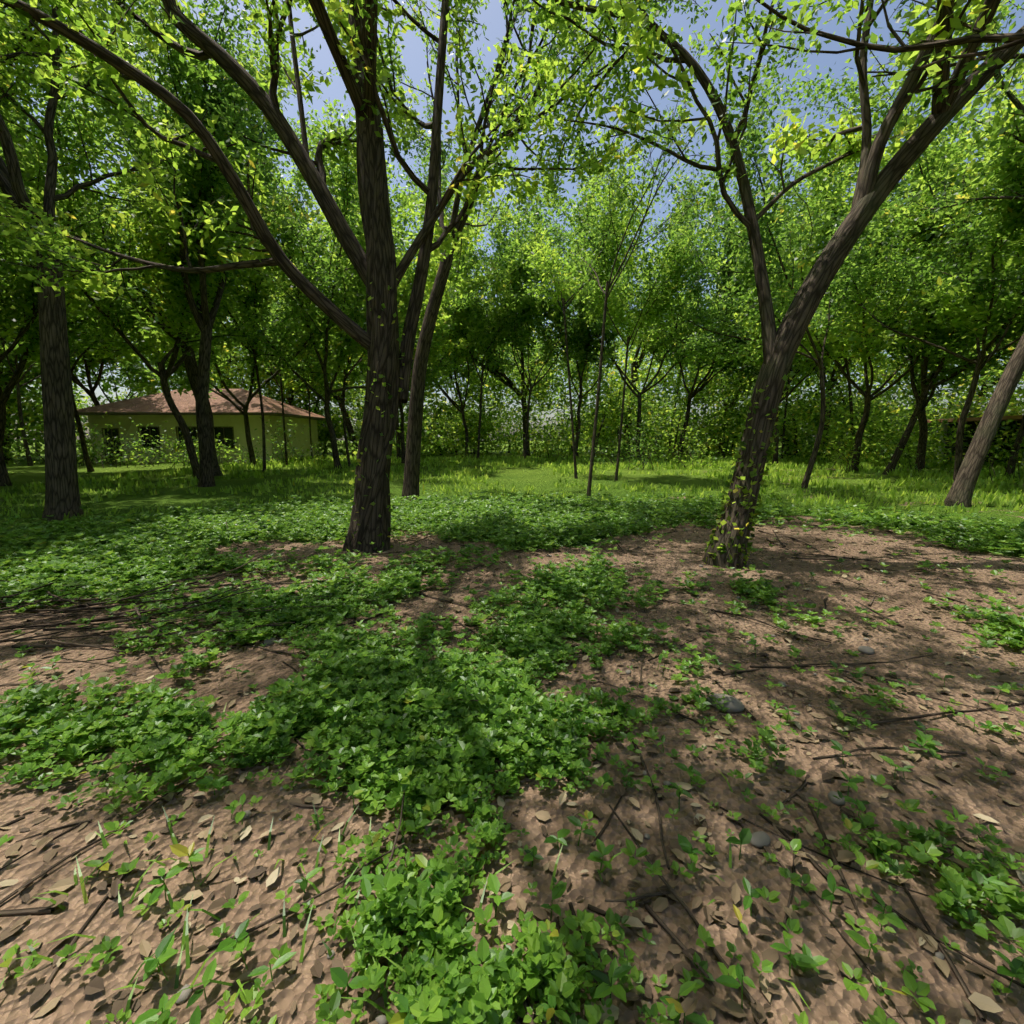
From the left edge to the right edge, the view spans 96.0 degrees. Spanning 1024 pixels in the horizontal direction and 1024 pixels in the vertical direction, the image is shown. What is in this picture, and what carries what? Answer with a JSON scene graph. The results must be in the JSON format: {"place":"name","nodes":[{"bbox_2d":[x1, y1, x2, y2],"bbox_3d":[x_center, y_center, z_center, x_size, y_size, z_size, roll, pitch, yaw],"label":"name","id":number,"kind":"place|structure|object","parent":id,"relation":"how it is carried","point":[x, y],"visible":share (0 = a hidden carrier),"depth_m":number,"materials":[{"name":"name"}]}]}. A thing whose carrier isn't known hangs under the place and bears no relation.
{"place":"outdoors","nodes":[
{"label":"outdoors","id":0,"kind":"place"},
{"bbox_2d":[0,441,1023,1023],"bbox_3d":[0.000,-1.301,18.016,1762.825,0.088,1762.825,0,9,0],"label":"ground","id":1,"kind":"structure","parent":0,"point":[824,999],"depth_m":2.01,"materials":[{"name":"brown soil"}]},
{"bbox_2d":[3,439,19,463],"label":"shrub","id":2,"kind":"object","parent":1,"relation":"on","point":[8,453],"visible":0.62,"depth_m":29.07,"materials":[{"name":"green plant"}]},
{"bbox_2d":[1,335,21,460],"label":"tree","id":3,"kind":"object","parent":1,"relation":"on","point":[8,407],"visible":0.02,"depth_m":33.73,"materials":[{"name":"green plant"}]},
{"bbox_2d":[0,329,23,391],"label":"tree","id":4,"kind":"object","parent":1,"relation":"on","point":[10,356],"visible":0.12,"depth_m":27.22,"materials":[{"name":"green plant"}]},
{"bbox_2d":[0,328,75,384],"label":"tree","id":5,"kind":"object","parent":1,"relation":"on","point":[6,374],"visible":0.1,"depth_m":29.32,"materials":[{"name":"green plant"}]},
{"bbox_2d":[5,419,114,466],"bbox_3d":[-26.269,-3.896,26.227,3.786,2.815,5.980,8,12,40],"label":"shrub","id":6,"kind":"object","parent":1,"relation":"on","point":[35,441],"visible":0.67,"depth_m":25.82,"materials":[{"name":"green plant"}]},
{"bbox_2d":[2,349,121,387],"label":"tree","id":7,"kind":"object","parent":1,"relation":"on","point":[94,378],"visible":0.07,"depth_m":37.99,"materials":[{"name":"green plant"}]},
{"bbox_2d":[5,310,137,405],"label":"tree","id":8,"kind":"object","parent":1,"relation":"on","point":[89,363],"visible":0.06,"depth_m":34.78,"materials":[{"name":"green plant"}]},
{"bbox_2d":[0,204,144,465],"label":"slim tree","id":9,"kind":"object","parent":1,"relation":"on","point":[23,433],"visible":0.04,"depth_m":26.70,"materials":[{"name":"green plant"}]},
{"bbox_2d":[0,181,159,444],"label":"tree","id":10,"kind":"object","parent":1,"relation":"on","point":[5,394],"visible":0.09,"depth_m":18.69,"materials":[{"name":"green plant"}]},
{"bbox_2d":[0,0,170,198],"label":"tree","id":11,"kind":"object","parent":1,"relation":"on","point":[24,41],"visible":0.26,"depth_m":9.78,"materials":[{"name":"green plant"}]},
{"bbox_2d":[32,412,138,465],"bbox_3d":[-24.992,-4.252,26.697,3.397,3.356,4.566,5,10,27],"label":"shrub","id":12,"kind":"object","parent":1,"relation":"on","point":[100,432],"visible":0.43,"depth_m":26.70,"materials":[{"name":"green plant"}]},
{"bbox_2d":[0,0,187,520],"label":"tree","id":13,"kind":"object","parent":1,"relation":"on","point":[62,495],"visible":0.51,"depth_m":8.99,"materials":[{"name":"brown plant"}]},
{"bbox_2d":[4,225,183,402],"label":"tree","id":14,"kind":"object","parent":1,"relation":"on","point":[132,370],"visible":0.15,"depth_m":37.16,"materials":[{"name":"green plant"}]},
{"bbox_2d":[0,197,197,471],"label":"tree","id":15,"kind":"object","parent":1,"relation":"on","point":[124,350],"visible":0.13,"depth_m":21.22,"materials":[{"name":"green plant"}]},
{"bbox_2d":[0,1,222,475],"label":"tree","id":16,"kind":"object","parent":1,"relation":"on","point":[191,365],"visible":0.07,"depth_m":16.86,"materials":[{"name":"green plant"}]},
{"bbox_2d":[0,0,223,485],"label":"tree","id":17,"kind":"object","parent":1,"relation":"on","point":[25,296],"visible":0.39,"depth_m":14.49,"materials":[{"name":"green plant"}]},
{"bbox_2d":[85,435,139,464],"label":"shrub","id":18,"kind":"object","parent":1,"relation":"on","point":[114,447],"visible":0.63,"depth_m":28.49,"materials":[{"name":"green plant"}]},
{"bbox_2d":[77,438,147,465],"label":"shrub","id":19,"kind":"object","parent":1,"relation":"on","point":[123,458],"visible":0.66,"depth_m":27.30,"materials":[{"name":"green plant"}]},
{"bbox_2d":[75,416,173,467],"bbox_3d":[-21.253,-3.811,25.597,5.246,3.124,3.535,-1,9,-6],"label":"shrub","id":20,"kind":"object","parent":1,"relation":"on","point":[142,448],"visible":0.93,"depth_m":25.41,"materials":[{"name":"green plant"}]},
{"bbox_2d":[115,433,170,466],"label":"shrub","id":21,"kind":"object","parent":1,"relation":"on","point":[136,461],"visible":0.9,"depth_m":26.23,"materials":[{"name":"green plant"}]},
{"bbox_2d":[128,439,171,464],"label":"shrub","id":22,"kind":"object","parent":1,"relation":"on","point":[154,453],"visible":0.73,"depth_m":28.47,"materials":[{"name":"green plant"}]},
{"bbox_2d":[0,72,303,480],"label":"tree","id":23,"kind":"object","parent":1,"relation":"on","point":[184,318],"visible":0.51,"depth_m":13.84,"materials":[{"name":"green plant"}]},
{"bbox_2d":[1,318,364,459],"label":"treeline","id":24,"kind":"object","parent":1,"relation":"on","point":[37,399],"depth_m":39.42,"materials":[{"name":"green plant"}]},
{"bbox_2d":[143,421,229,468],"bbox_3d":[-16.904,-3.407,24.655,3.300,2.748,4.160,-2,9,-13],"label":"shrub","id":25,"kind":"object","parent":1,"relation":"on","point":[183,452],"visible":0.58,"depth_m":23.61,"materials":[{"name":"green plant"}]},
{"bbox_2d":[160,431,217,465],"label":"shrub","id":26,"kind":"object","parent":1,"relation":"on","point":[186,457],"visible":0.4,"depth_m":26.83,"materials":[{"name":"green plant"}]},
{"bbox_2d":[77,389,325,462],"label":"house","id":27,"kind":"structure","parent":1,"relation":"on","point":[228,416],"depth_m":30.67,"materials":[{"name":"paint"}]},
{"bbox_2d":[54,0,354,486],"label":"tree","id":28,"kind":"object","parent":1,"relation":"on","point":[226,98],"visible":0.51,"depth_m":12.37,"materials":[{"name":"green plant"}]},
{"bbox_2d":[106,153,313,471],"bbox_3d":[-12.476,-7.932,19.216,6.906,13.327,5.932,5,10,31],"label":"slim tree","id":29,"kind":"object","parent":1,"relation":"on","point":[258,281],"visible":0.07,"depth_m":19.95,"materials":[{"name":"green plant"}]},
{"bbox_2d":[215,433,243,464],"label":"shrub","id":30,"kind":"object","parent":1,"relation":"on","point":[225,455],"visible":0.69,"depth_m":27.47,"materials":[{"name":"green plant"}]},
{"bbox_2d":[190,235,279,390],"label":"tree","id":31,"kind":"object","parent":1,"relation":"on","point":[232,343],"visible":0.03,"depth_m":43.45,"materials":[{"name":"green plant"}]},
{"bbox_2d":[73,155,413,465],"bbox_3d":[-13.228,-9.140,22.789,17.273,14.630,8.486,0,9,0],"label":"tree","id":32,"kind":"object","parent":1,"relation":"on","point":[243,411],"visible":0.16,"depth_m":23.26,"materials":[{"name":"green plant"}]},
{"bbox_2d":[215,441,274,464],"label":"shrub","id":33,"kind":"object","parent":1,"relation":"on","point":[242,460],"visible":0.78,"depth_m":25.82,"materials":[{"name":"green plant"}]},
{"bbox_2d":[145,0,404,55],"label":"tree","id":34,"kind":"object","parent":1,"relation":"on","point":[172,20],"visible":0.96,"depth_m":5.14,"materials":[{"name":"green plant"}]},
{"bbox_2d":[217,276,335,404],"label":"tree","id":35,"kind":"object","parent":1,"relation":"on","point":[270,372],"visible":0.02,"depth_m":39.89,"materials":[{"name":"green plant"}]},
{"bbox_2d":[249,415,309,462],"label":"shrub","id":36,"kind":"object","parent":1,"relation":"on","point":[279,445],"visible":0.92,"depth_m":27.42,"materials":[{"name":"green plant"}]},
{"bbox_2d":[220,223,346,465],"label":"slim tree","id":37,"kind":"object","parent":1,"relation":"on","point":[330,357],"visible":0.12,"depth_m":26.62,"materials":[{"name":"green plant"}]},
{"bbox_2d":[248,221,330,458],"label":"slim tree","id":38,"kind":"object","parent":1,"relation":"on","point":[307,360],"visible":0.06,"depth_m":29.72,"materials":[{"name":"green plant"}]},
{"bbox_2d":[278,444,314,462],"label":"shrub","id":39,"kind":"object","parent":1,"relation":"on","point":[296,453],"visible":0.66,"depth_m":27.57,"materials":[{"name":"green plant"}]},
{"bbox_2d":[108,94,487,468],"bbox_3d":[-8.558,-9.596,23.157,11.106,15.460,13.484,3,9,16],"label":"tree","id":40,"kind":"object","parent":1,"relation":"on","point":[347,340],"visible":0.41,"depth_m":20.42,"materials":[{"name":"green plant"}]},
{"bbox_2d":[310,439,331,464],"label":"shrub","id":41,"kind":"object","parent":1,"relation":"on","point":[322,457],"visible":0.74,"depth_m":28.25,"materials":[{"name":"green plant"}]},
{"bbox_2d":[287,335,365,455],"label":"tree","id":42,"kind":"object","parent":1,"relation":"on","point":[349,427],"visible":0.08,"depth_m":42.26,"materials":[{"name":"green plant"}]},
{"bbox_2d":[0,0,660,552],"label":"tree","id":43,"kind":"object","parent":1,"relation":"on","point":[364,74],"visible":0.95,"depth_m":6.32,"materials":[{"name":"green plant"}]},
{"bbox_2d":[301,104,472,466],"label":"slim tree","id":44,"kind":"object","parent":1,"relation":"on","point":[433,268],"visible":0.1,"depth_m":22.00,"materials":[{"name":"green plant"}]},
{"bbox_2d":[291,118,490,462],"bbox_3d":[-6.499,-11.691,29.029,13.030,17.732,12.477,-2,9,-15],"label":"tree","id":45,"kind":"object","parent":1,"relation":"on","point":[450,345],"visible":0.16,"depth_m":28.93,"materials":[{"name":"green plant"}]},
{"bbox_2d":[332,139,512,457],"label":"tree","id":46,"kind":"object","parent":1,"relation":"on","point":[404,219],"visible":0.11,"depth_m":27.52,"materials":[{"name":"green plant"}]},
{"bbox_2d":[331,118,523,457],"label":"tree","id":47,"kind":"object","parent":1,"relation":"on","point":[467,373],"visible":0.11,"depth_m":32.36,"materials":[{"name":"green plant"}]},
{"bbox_2d":[439,309,487,453],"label":"tree","id":48,"kind":"object","parent":1,"relation":"on","point":[460,385],"visible":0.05,"depth_m":48.97,"materials":[{"name":"green plant"}]},
{"bbox_2d":[443,432,487,459],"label":"shrub","id":49,"kind":"object","parent":1,"relation":"on","point":[461,451],"visible":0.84,"depth_m":34.57,"materials":[{"name":"green plant"}]},
{"bbox_2d":[11,383,982,458],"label":"treeline","id":50,"kind":"object","parent":1,"relation":"on","point":[500,437],"visible":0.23,"depth_m":45.35,"materials":[{"name":"green plant"}]},
{"bbox_2d":[436,335,572,406],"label":"tree","id":51,"kind":"object","parent":1,"relation":"on","point":[515,377],"visible":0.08,"depth_m":48.95,"materials":[{"name":"green plant"}]},
{"bbox_2d":[445,191,569,457],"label":"slim tree","id":52,"kind":"object","parent":1,"relation":"on","point":[495,337],"visible":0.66,"depth_m":30.82,"materials":[{"name":"green plant"}]},
{"bbox_2d":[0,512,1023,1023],"bbox_3d":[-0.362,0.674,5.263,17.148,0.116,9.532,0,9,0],"label":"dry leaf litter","id":53,"kind":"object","parent":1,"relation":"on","point":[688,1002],"visible":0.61,"depth_m":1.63,"materials":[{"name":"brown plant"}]},
{"bbox_2d":[0,573,1023,1023],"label":"seedling plants","id":54,"kind":"object","parent":1,"relation":"on","point":[606,987],"visible":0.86,"depth_m":1.43,"materials":[{"name":"green plant"}]},
{"bbox_2d":[0,520,1023,1023],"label":"fallen twigs","id":55,"kind":"object","parent":1,"relation":"on","point":[74,612],"visible":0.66,"depth_m":2.54,"materials":[{"name":"brown wood"}]},
{"bbox_2d":[0,490,1023,1023],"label":"ground cover plants","id":56,"kind":"object","parent":1,"relation":"on","point":[376,738],"visible":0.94,"depth_m":2.41,"materials":[{"name":"green plant"}]},
{"bbox_2d":[0,454,1023,520],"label":"grass tufts","id":57,"kind":"object","parent":1,"relation":"on","point":[784,464],"visible":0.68,"depth_m":16.44,"materials":[{"name":"green plant"}]},
{"bbox_2d":[2,324,1023,457],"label":"treeline","id":58,"kind":"object","parent":1,"relation":"on","point":[736,427],"visible":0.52,"depth_m":37.30,"materials":[{"name":"green plant"}]},
{"bbox_2d":[450,177,576,455],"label":"tree","id":59,"kind":"object","parent":1,"relation":"on","point":[498,372],"visible":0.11,"depth_m":41.44,"materials":[{"name":"green plant"}]},
{"bbox_2d":[4,246,1023,456],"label":"treeline","id":60,"kind":"object","parent":1,"relation":"on","point":[291,384],"visible":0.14,"depth_m":41.47,"materials":[{"name":"green plant"}]},
{"bbox_2d":[315,0,717,500],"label":"tree","id":61,"kind":"object","parent":1,"relation":"on","point":[412,456],"visible":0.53,"depth_m":10.83,"materials":[{"name":"green plant"}]},
{"bbox_2d":[50,554,1023,1023],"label":"stones","id":62,"kind":"object","parent":1,"relation":"on","point":[758,838],"visible":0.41,"depth_m":1.94,"materials":[{"name":"grey stone"}]},
{"bbox_2d":[527,428,570,460],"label":"shrub","id":63,"kind":"object","parent":1,"relation":"on","point":[542,453],"visible":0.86,"depth_m":33.08,"materials":[{"name":"green plant"}]},
{"bbox_2d":[471,212,648,458],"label":"tree","id":64,"kind":"object","parent":1,"relation":"on","point":[533,320],"visible":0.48,"depth_m":32.98,"materials":[{"name":"green plant"}]},
{"bbox_2d":[494,150,649,454],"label":"tree","id":65,"kind":"object","parent":1,"relation":"on","point":[579,371],"visible":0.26,"depth_m":34.67,"materials":[{"name":"green plant"}]},
{"bbox_2d":[518,120,668,478],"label":"slim tree","id":66,"kind":"object","parent":1,"relation":"on","point":[542,255],"visible":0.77,"depth_m":16.70,"materials":[{"name":"green plant"}]},
{"bbox_2d":[583,422,660,463],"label":"shrub","id":67,"kind":"object","parent":1,"relation":"on","point":[617,445],"visible":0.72,"depth_m":27.84,"materials":[{"name":"green plant"}]},
{"bbox_2d":[577,420,669,470],"bbox_3d":[5.856,-3.412,23.706,4.978,2.776,3.710,0,9,0],"label":"shrub","id":68,"kind":"object","parent":1,"relation":"on","point":[646,459],"visible":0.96,"depth_m":23.68,"materials":[{"name":"green plant"}]},
{"bbox_2d":[604,415,673,461],"bbox_3d":[8.352,-4.455,29.315,3.193,3.342,4.619,-6,11,-32],"label":"shrub","id":69,"kind":"object","parent":1,"relation":"on","point":[637,444],"visible":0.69,"depth_m":29.31,"materials":[{"name":"green plant"}]},
{"bbox_2d":[547,145,734,480],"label":"slim tree","id":70,"kind":"object","parent":1,"relation":"on","point":[613,300],"visible":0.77,"depth_m":16.65,"materials":[{"name":"green plant"}]},
{"bbox_2d":[621,266,680,455],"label":"tree","id":71,"kind":"object","parent":1,"relation":"on","point":[643,351],"visible":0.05,"depth_m":41.31,"materials":[{"name":"green plant"}]},
{"bbox_2d":[642,439,691,462],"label":"shrub","id":72,"kind":"object","parent":1,"relation":"on","point":[667,455],"visible":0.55,"depth_m":30.30,"materials":[{"name":"green plant"}]},
{"bbox_2d":[542,143,795,456],"bbox_3d":[10.908,-13.900,33.647,19.784,20.668,9.445,-3,10,-21],"label":"tree","id":73,"kind":"object","parent":1,"relation":"on","point":[607,355],"visible":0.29,"depth_m":31.40,"materials":[{"name":"green plant"}]},
{"bbox_2d":[566,24,773,495],"bbox_3d":[3.780,-5.608,13.104,4.850,10.626,5.734,0,9,0],"label":"slim tree","id":74,"kind":"object","parent":1,"relation":"on","point":[680,109],"visible":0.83,"depth_m":11.59,"materials":[{"name":"green plant"}]},
{"bbox_2d":[646,399,735,470],"bbox_3d":[9.239,-3.833,24.242,4.431,4.016,6.155,-4,10,-24],"label":"shrub","id":75,"kind":"object","parent":1,"relation":"on","point":[687,445],"visible":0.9,"depth_m":24.21,"materials":[{"name":"green plant"}]},
{"bbox_2d":[676,418,721,462],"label":"shrub","id":76,"kind":"object","parent":1,"relation":"on","point":[698,451],"visible":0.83,"depth_m":27.08,"materials":[{"name":"green plant"}]},
{"bbox_2d":[634,178,808,456],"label":"tree","id":77,"kind":"object","parent":1,"relation":"on","point":[691,394],"visible":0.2,"depth_m":30.93,"materials":[{"name":"green plant"}]},
{"bbox_2d":[713,284,761,456],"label":"tree","id":78,"kind":"object","parent":1,"relation":"on","point":[726,404],"visible":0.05,"depth_m":41.16,"materials":[{"name":"green plant"}]},
{"bbox_2d":[596,5,915,487],"bbox_3d":[6.210,-6.744,15.753,8.960,12.050,10.366,-9,12,-44],"label":"slim tree","id":79,"kind":"object","parent":1,"relation":"on","point":[769,241],"visible":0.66,"depth_m":13.77,"materials":[{"name":"green plant"}]},
{"bbox_2d":[501,0,1023,568],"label":"tree","id":80,"kind":"object","parent":1,"relation":"on","point":[875,182],"visible":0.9,"depth_m":5.73,"materials":[{"name":"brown plant"}]},
{"bbox_2d":[680,184,901,463],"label":"tree","id":81,"kind":"object","parent":1,"relation":"on","point":[810,370],"visible":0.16,"depth_m":28.31,"materials":[{"name":"green plant"}]},
{"bbox_2d":[776,323,817,458],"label":"slim tree","id":82,"kind":"object","parent":1,"relation":"on","point":[785,410],"visible":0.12,"depth_m":31.94,"materials":[{"name":"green plant"}]},
{"bbox_2d":[744,195,912,455],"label":"tree","id":83,"kind":"object","parent":1,"relation":"on","point":[843,366],"visible":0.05,"depth_m":35.71,"materials":[{"name":"green plant"}]},
{"bbox_2d":[818,436,872,471],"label":"shrub","id":84,"kind":"object","parent":1,"relation":"on","point":[844,451],"visible":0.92,"depth_m":22.34,"materials":[{"name":"green plant"}]},
{"bbox_2d":[722,0,1023,175],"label":"tree","id":85,"kind":"object","parent":1,"relation":"on","point":[953,44],"visible":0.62,"depth_m":5.06,"materials":[{"name":"green plant"}]},
{"bbox_2d":[730,97,1023,470],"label":"tree","id":86,"kind":"object","parent":1,"relation":"on","point":[863,350],"visible":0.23,"depth_m":19.39,"materials":[{"name":"green plant"}]},
{"bbox_2d":[731,0,1023,479],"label":"tree","id":87,"kind":"object","parent":1,"relation":"on","point":[1002,160],"visible":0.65,"depth_m":14.92,"materials":[{"name":"green plant"}]},
{"bbox_2d":[789,119,985,452],"bbox_3d":[19.264,-12.304,27.949,11.650,19.312,9.275,7,11,39],"label":"tree","id":88,"kind":"object","parent":1,"relation":"on","point":[845,359],"visible":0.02,"depth_m":25.64,"materials":[{"name":"green plant"}]},
{"bbox_2d":[852,416,940,473],"bbox_3d":[17.272,-2.889,21.032,2.586,2.738,5.228,3,10,21],"label":"shrub","id":89,"kind":"object","parent":1,"relation":"on","point":[884,459],"visible":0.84,"depth_m":20.16,"materials":[{"name":"green plant"}]},
{"bbox_2d":[770,381,1023,468],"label":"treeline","id":90,"kind":"object","parent":1,"relation":"on","point":[831,434],"visible":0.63,"depth_m":26.95,"materials":[{"name":"green plant"}]},
{"bbox_2d":[872,427,950,465],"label":"shrub","id":91,"kind":"object","parent":1,"relation":"on","point":[873,451],"visible":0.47,"depth_m":24.79,"materials":[{"name":"green plant"}]},
{"bbox_2d":[839,82,1023,471],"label":"tree","id":92,"kind":"object","parent":1,"relation":"on","point":[923,435],"visible":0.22,"depth_m":18.67,"materials":[{"name":"green plant"}]},
{"bbox_2d":[844,191,1023,474],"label":"slim tree","id":93,"kind":"object","parent":1,"relation":"on","point":[915,389],"visible":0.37,"depth_m":20.06,"materials":[{"name":"green plant"}]},
{"bbox_2d":[891,0,1023,506],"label":"tree","id":94,"kind":"object","parent":1,"relation":"on","point":[961,490],"visible":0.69,"depth_m":10.58,"materials":[{"name":"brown plant"}]},
{"bbox_2d":[918,145,1023,321],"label":"tree","id":95,"kind":"object","parent":1,"relation":"on","point":[963,229],"visible":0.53,"depth_m":12.88,"materials":[{"name":"green plant"}]},
{"bbox_2d":[927,415,1023,469],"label":"shelter","id":96,"kind":"object","parent":1,"relation":"on","point":[973,420],"visible":0.13,"depth_m":25.29,"materials":[{"name":"brown"}]},
{"bbox_2d":[942,49,1023,377],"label":"tree","id":97,"kind":"object","parent":1,"relation":"on","point":[1004,109],"visible":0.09,"depth_m":17.14,"materials":[{"name":"green plant"}]},
{"bbox_2d":[944,142,1023,476],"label":"tree","id":98,"kind":"object","parent":1,"relation":"on","point":[1019,440],"visible":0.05,"depth_m":18.77,"materials":[{"name":"green plant"}]},
{"bbox_2d":[946,441,1023,482],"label":"shrub","id":99,"kind":"object","parent":1,"relation":"on","point":[1010,445],"visible":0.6,"depth_m":16.04,"materials":[{"name":"green plant"}]},
{"bbox_2d":[964,235,1015,417],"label":"tree","id":100,"kind":"object","parent":1,"relation":"on","point":[983,385],"visible":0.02,"depth_m":30.42,"materials":[{"name":"green plant"}]},
{"bbox_2d":[957,0,1023,35],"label":"tree","id":101,"kind":"object","parent":1,"relation":"on","point":[1005,2],"visible":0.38,"depth_m":8.25,"materials":[{"name":"green plant"}]},
{"bbox_2d":[4,0,1023,440],"label":"sky","id":102,"kind":"structure","parent":0,"point":[414,59],"materials":[{"name":"blue"}]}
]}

